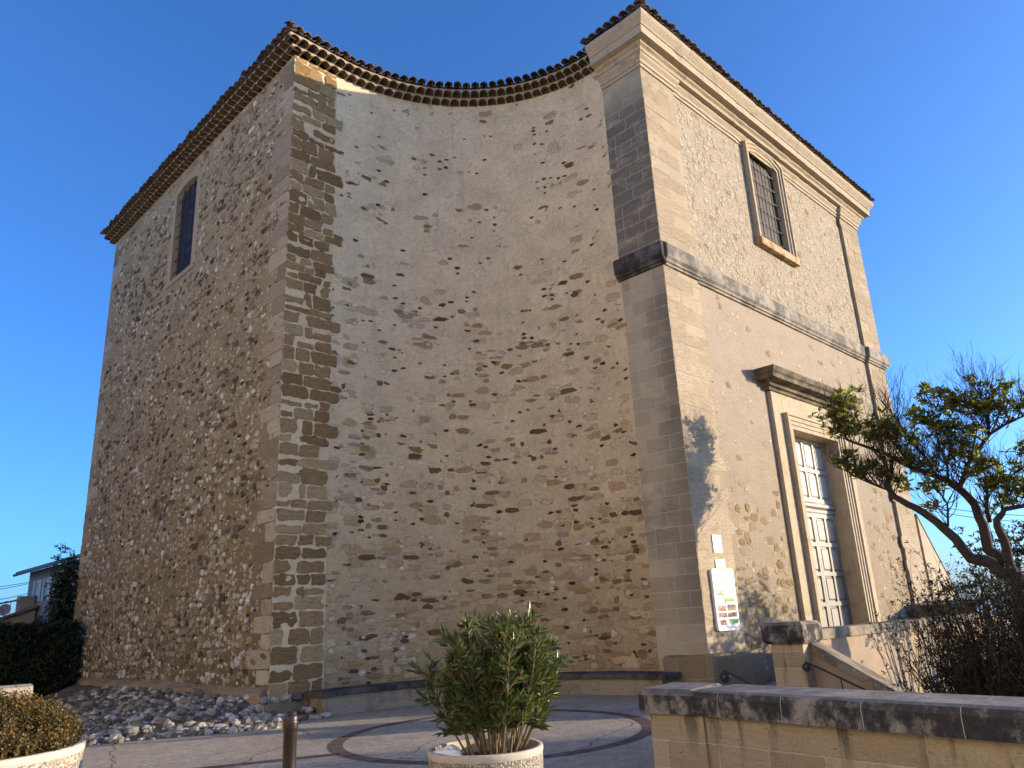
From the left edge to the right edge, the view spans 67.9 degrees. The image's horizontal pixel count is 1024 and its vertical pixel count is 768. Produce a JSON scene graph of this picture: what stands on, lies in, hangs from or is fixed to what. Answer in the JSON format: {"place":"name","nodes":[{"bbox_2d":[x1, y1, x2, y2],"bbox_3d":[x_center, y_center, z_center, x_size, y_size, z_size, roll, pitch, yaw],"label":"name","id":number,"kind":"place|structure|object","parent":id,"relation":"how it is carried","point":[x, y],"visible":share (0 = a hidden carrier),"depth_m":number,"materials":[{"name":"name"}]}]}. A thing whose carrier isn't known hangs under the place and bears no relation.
{"place":"outdoors","nodes":[
{"label":"outdoors","id":0,"kind":"place"},
{"bbox_2d":[0,0,1023,616],"label":"sky","id":1,"kind":"structure","parent":0,"point":[920,103],"materials":[{"name":"blue"}]},
{"bbox_2d":[82,593,1007,767],"bbox_3d":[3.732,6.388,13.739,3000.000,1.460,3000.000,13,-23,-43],"label":"ground","id":2,"kind":"structure","parent":0,"point":[567,732],"depth_m":10.93,"materials":[{"name":"grey concrete"}]},
{"bbox_2d":[0,684,32,737],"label":"stone kerb wall","id":3,"kind":"structure","parent":2,"relation":"on","point":[11,688],"depth_m":6.35,"materials":[{"name":"beige stone"}]},
{"bbox_2d":[0,596,36,634],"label":"house","id":4,"kind":"structure","parent":2,"relation":"on","point":[24,610],"depth_m":35.16,"materials":[{"name":"paint"}]},
{"bbox_2d":[0,604,10,621],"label":"satellite dish","id":5,"kind":"object","parent":4,"relation":"on","point":[5,609],"visible":0.94,"depth_m":34.46,"materials":[{"name":"grey metal"}]},
{"bbox_2d":[0,738,85,767],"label":"planter","id":6,"kind":"object","parent":2,"relation":"on","point":[70,757],"visible":0.54,"depth_m":4.43,"materials":[{"name":"concrete"}]},
{"bbox_2d":[0,685,86,759],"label":"box bush","id":7,"kind":"object","parent":6,"relation":"in","point":[38,727],"visible":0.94,"depth_m":4.56,"materials":[{"name":"green plant"}]},
{"bbox_2d":[13,554,80,632],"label":"town house","id":8,"kind":"structure","parent":2,"relation":"on","point":[40,577],"depth_m":35.30,"materials":[{"name":"grey paint"}]},
{"bbox_2d":[32,579,41,601],"bbox_3d":[-22.488,9.829,36.091,0.160,1.000,1.340,13,-23,-43],"label":"window","id":9,"kind":"structure","parent":8,"relation":"in","point":[37,590],"depth_m":36.03,"materials":[{"name":"white glass"}]},
{"bbox_2d":[36,615,45,632],"bbox_3d":[-21.483,11.425,34.631,0.160,1.700,1.540,13,-23,-43],"label":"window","id":10,"kind":"structure","parent":8,"relation":"in","point":[42,617],"depth_m":34.74,"materials":[{"name":"grey glass"}]},
{"bbox_2d":[40,577,51,600],"bbox_3d":[-21.371,9.442,35.013,0.160,1.000,1.340,13,-23,-43],"label":"window","id":11,"kind":"structure","parent":8,"relation":"in","point":[45,592],"depth_m":35.05,"materials":[{"name":"white glass"}]},
{"bbox_2d":[42,543,79,631],"bbox_3d":[-13.326,7.085,22.979,1.725,4.601,1.735,13,-23,-43],"label":"tall evergreen","id":12,"kind":"object","parent":2,"relation":"on","point":[63,586],"visible":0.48,"depth_m":22.78,"materials":[{"name":"green plant"}]},
{"bbox_2d":[33,682,331,746],"bbox_3d":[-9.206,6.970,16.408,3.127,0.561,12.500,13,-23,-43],"label":"stony verge","id":13,"kind":"structure","parent":2,"relation":"on","point":[66,693],"depth_m":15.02,"materials":[{"name":"grey stone"}]},
{"bbox_2d":[0,619,82,698],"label":"hedge","id":14,"kind":"object","parent":13,"relation":"on","point":[42,662],"visible":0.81,"depth_m":20.58,"materials":[{"name":"green plant"}]},
{"bbox_2d":[196,753,339,767],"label":"paving strip","id":15,"kind":"object","parent":2,"relation":"on","point":[265,761],"visible":0.88,"depth_m":9.80,"materials":[{"name":"brick"}]},
{"bbox_2d":[282,711,298,767],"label":"bollard","id":16,"kind":"object","parent":2,"relation":"on","point":[290,723],"visible":1,"depth_m":4.83,"materials":[{"name":"metal"}]},
{"bbox_2d":[427,737,542,767],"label":"planter","id":17,"kind":"object","parent":2,"relation":"on","point":[530,755],"visible":0.71,"depth_m":5.17,"materials":[{"name":"concrete"}]},
{"bbox_2d":[433,744,462,755],"bbox_3d":[-0.438,2.572,5.301,0.163,0.107,0.232,13,-23,-43],"label":"litter bag","id":18,"kind":"object","parent":17,"relation":"in","point":[451,749],"visible":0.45,"depth_m":5.26,"materials":[{"name":"white plastic"}]},
{"bbox_2d":[404,606,575,755],"bbox_3d":[-0.051,2.167,5.622,1.123,1.080,1.239,-9,-18,19],"label":"oleander","id":19,"kind":"object","parent":17,"relation":"in","point":[500,677],"visible":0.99,"depth_m":5.34,"materials":[{"name":"green plant"}]},
{"bbox_2d":[329,709,651,763],"bbox_3d":[-0.276,5.085,11.124,4.640,0.056,4.779,13,-23,-43],"label":"paving ring","id":20,"kind":"object","parent":2,"relation":"on","point":[335,746],"visible":0.69,"depth_m":10.18,"materials":[{"name":"stone"}]},
{"bbox_2d":[303,671,681,715],"bbox_3d":[-0.314,6.103,14.929,7.257,0.595,2.173,-3,-17,-1],"label":"stone bench","id":21,"kind":"object","parent":2,"relation":"on","point":[337,701],"visible":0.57,"depth_m":14.72,"materials":[{"name":"grey stone"}]},
{"bbox_2d":[70,0,930,715],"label":"church","id":22,"kind":"structure","parent":2,"relation":"on","point":[398,372],"depth_m":17.80,"materials":[{"name":"stone"}]},
{"bbox_2d":[165,166,201,289],"bbox_3d":[-9.182,-4.467,21.623,0.330,3.300,1.950,13,-23,-43],"label":"window","id":23,"kind":"structure","parent":22,"relation":"in","point":[186,199],"depth_m":21.76,"materials":[{"name":"stone"}]},
{"bbox_2d":[711,535,722,552],"bbox_3d":[4.111,3.203,15.248,0.320,0.350,0.022,13,-23,-43],"label":"notice plate","id":24,"kind":"object","parent":22,"relation":"attached to","point":[716,543],"visible":1,"depth_m":15.23,"materials":[{"name":"white ceramic"}]},
{"bbox_2d":[715,559,725,567],"bbox_3d":[4.148,3.578,15.152,0.350,0.165,0.022,13,-23,-43],"label":"notice plate","id":25,"kind":"object","parent":22,"relation":"attached to","point":[719,563],"visible":1,"depth_m":15.13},
{"bbox_2d":[709,569,739,630],"bbox_3d":[4.176,4.225,14.919,0.805,1.160,0.062,13,-23,-43],"label":"information panel","id":26,"kind":"object","parent":22,"relation":"attached to","point":[724,599],"visible":1,"depth_m":14.86,"materials":[{"name":"white plastic"}]},
{"bbox_2d":[741,140,800,267],"bbox_3d":[7.275,-5.176,21.739,2.240,3.440,0.410,13,-23,-43],"label":"window","id":27,"kind":"structure","parent":22,"relation":"in","point":[772,223],"depth_m":21.88,"materials":[{"name":"stone"}]},
{"bbox_2d":[794,437,852,626],"bbox_3d":[7.776,4.185,19.307,2.620,5.730,0.163,13,-23,-43],"label":"door","id":28,"kind":"structure","parent":22,"relation":"in","point":[820,509],"depth_m":19.73,"materials":[{"name":"grey paint"}]},
{"bbox_2d":[638,682,1023,767],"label":"parapet wall","id":29,"kind":"structure","parent":2,"relation":"on","point":[706,725],"depth_m":6.63,"materials":[{"name":"stone"}]},
{"bbox_2d":[914,514,955,599],"bbox_3d":[12.984,7.184,27.174,2.397,4.390,4.617,13,-23,-43],"label":"buttress","id":30,"kind":"object","parent":2,"relation":"on","point":[927,550],"visible":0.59,"depth_m":25.50,"materials":[{"name":"stone"}]},
{"bbox_2d":[915,598,1009,639],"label":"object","id":31,"kind":"object","parent":2,"relation":"on","point":[967,608],"visible":0.09,"depth_m":21.18,"materials":[{"name":"metal"}]},
{"label":"garden ground","id":32,"kind":"structure","parent":0,"visible":0},
{"bbox_2d":[760,611,1005,693],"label":"stair parapet","id":33,"kind":"structure","parent":32,"relation":"on","point":[850,653],"depth_m":12.81,"materials":[{"name":"stone"}]},
{"bbox_2d":[802,661,866,689],"bbox_3d":[5.496,4.999,11.421,0.032,1.572,2.154,13,-23,-43],"label":"handrail","id":34,"kind":"object","parent":33,"relation":"attached to","point":[808,668],"visible":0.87,"depth_m":12.06,"materials":[{"name":"metal"}]},
{"bbox_2d":[797,339,1023,623],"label":"garden tree","id":35,"kind":"object","parent":32,"relation":"on","point":[888,430],"visible":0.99,"depth_m":15.23,"materials":[{"name":"green plant"}]},
{"bbox_2d":[866,564,1023,696],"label":"twiggy shrub","id":36,"kind":"object","parent":32,"relation":"on","point":[997,682],"visible":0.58,"depth_m":8.48,"materials":[{"name":"brown plant"}]},
{"bbox_2d":[879,540,1023,692],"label":"twiggy shrub","id":37,"kind":"object","parent":32,"relation":"on","point":[999,594],"visible":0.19,"depth_m":10.30,"materials":[{"name":"brown plant"}]},
{"bbox_2d":[927,567,1011,643],"bbox_3d":[9.428,5.372,15.024,1.763,3.413,1.638,13,-23,-43],"label":"evergreen shrub","id":38,"kind":"object","parent":32,"relation":"on","point":[967,592],"visible":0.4,"depth_m":15.28,"materials":[{"name":"green plant"}]},
{"bbox_2d":[951,510,1023,614],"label":"evergreen shrub","id":39,"kind":"object","parent":32,"relation":"on","point":[1019,551],"visible":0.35,"depth_m":16.57,"materials":[{"name":"green plant"}]},
{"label":"stair","id":40,"kind":"structure","parent":32,"relation":"on","visible":0},
{"bbox_2d":[719,669,753,684],"bbox_3d":[3.325,4.116,8.844,0.032,1.479,1.884,13,-23,-43],"label":"handrail","id":41,"kind":"object","parent":40,"relation":"on","point":[727,674],"visible":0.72,"depth_m":9.58,"materials":[{"name":"metal"}]}
]}

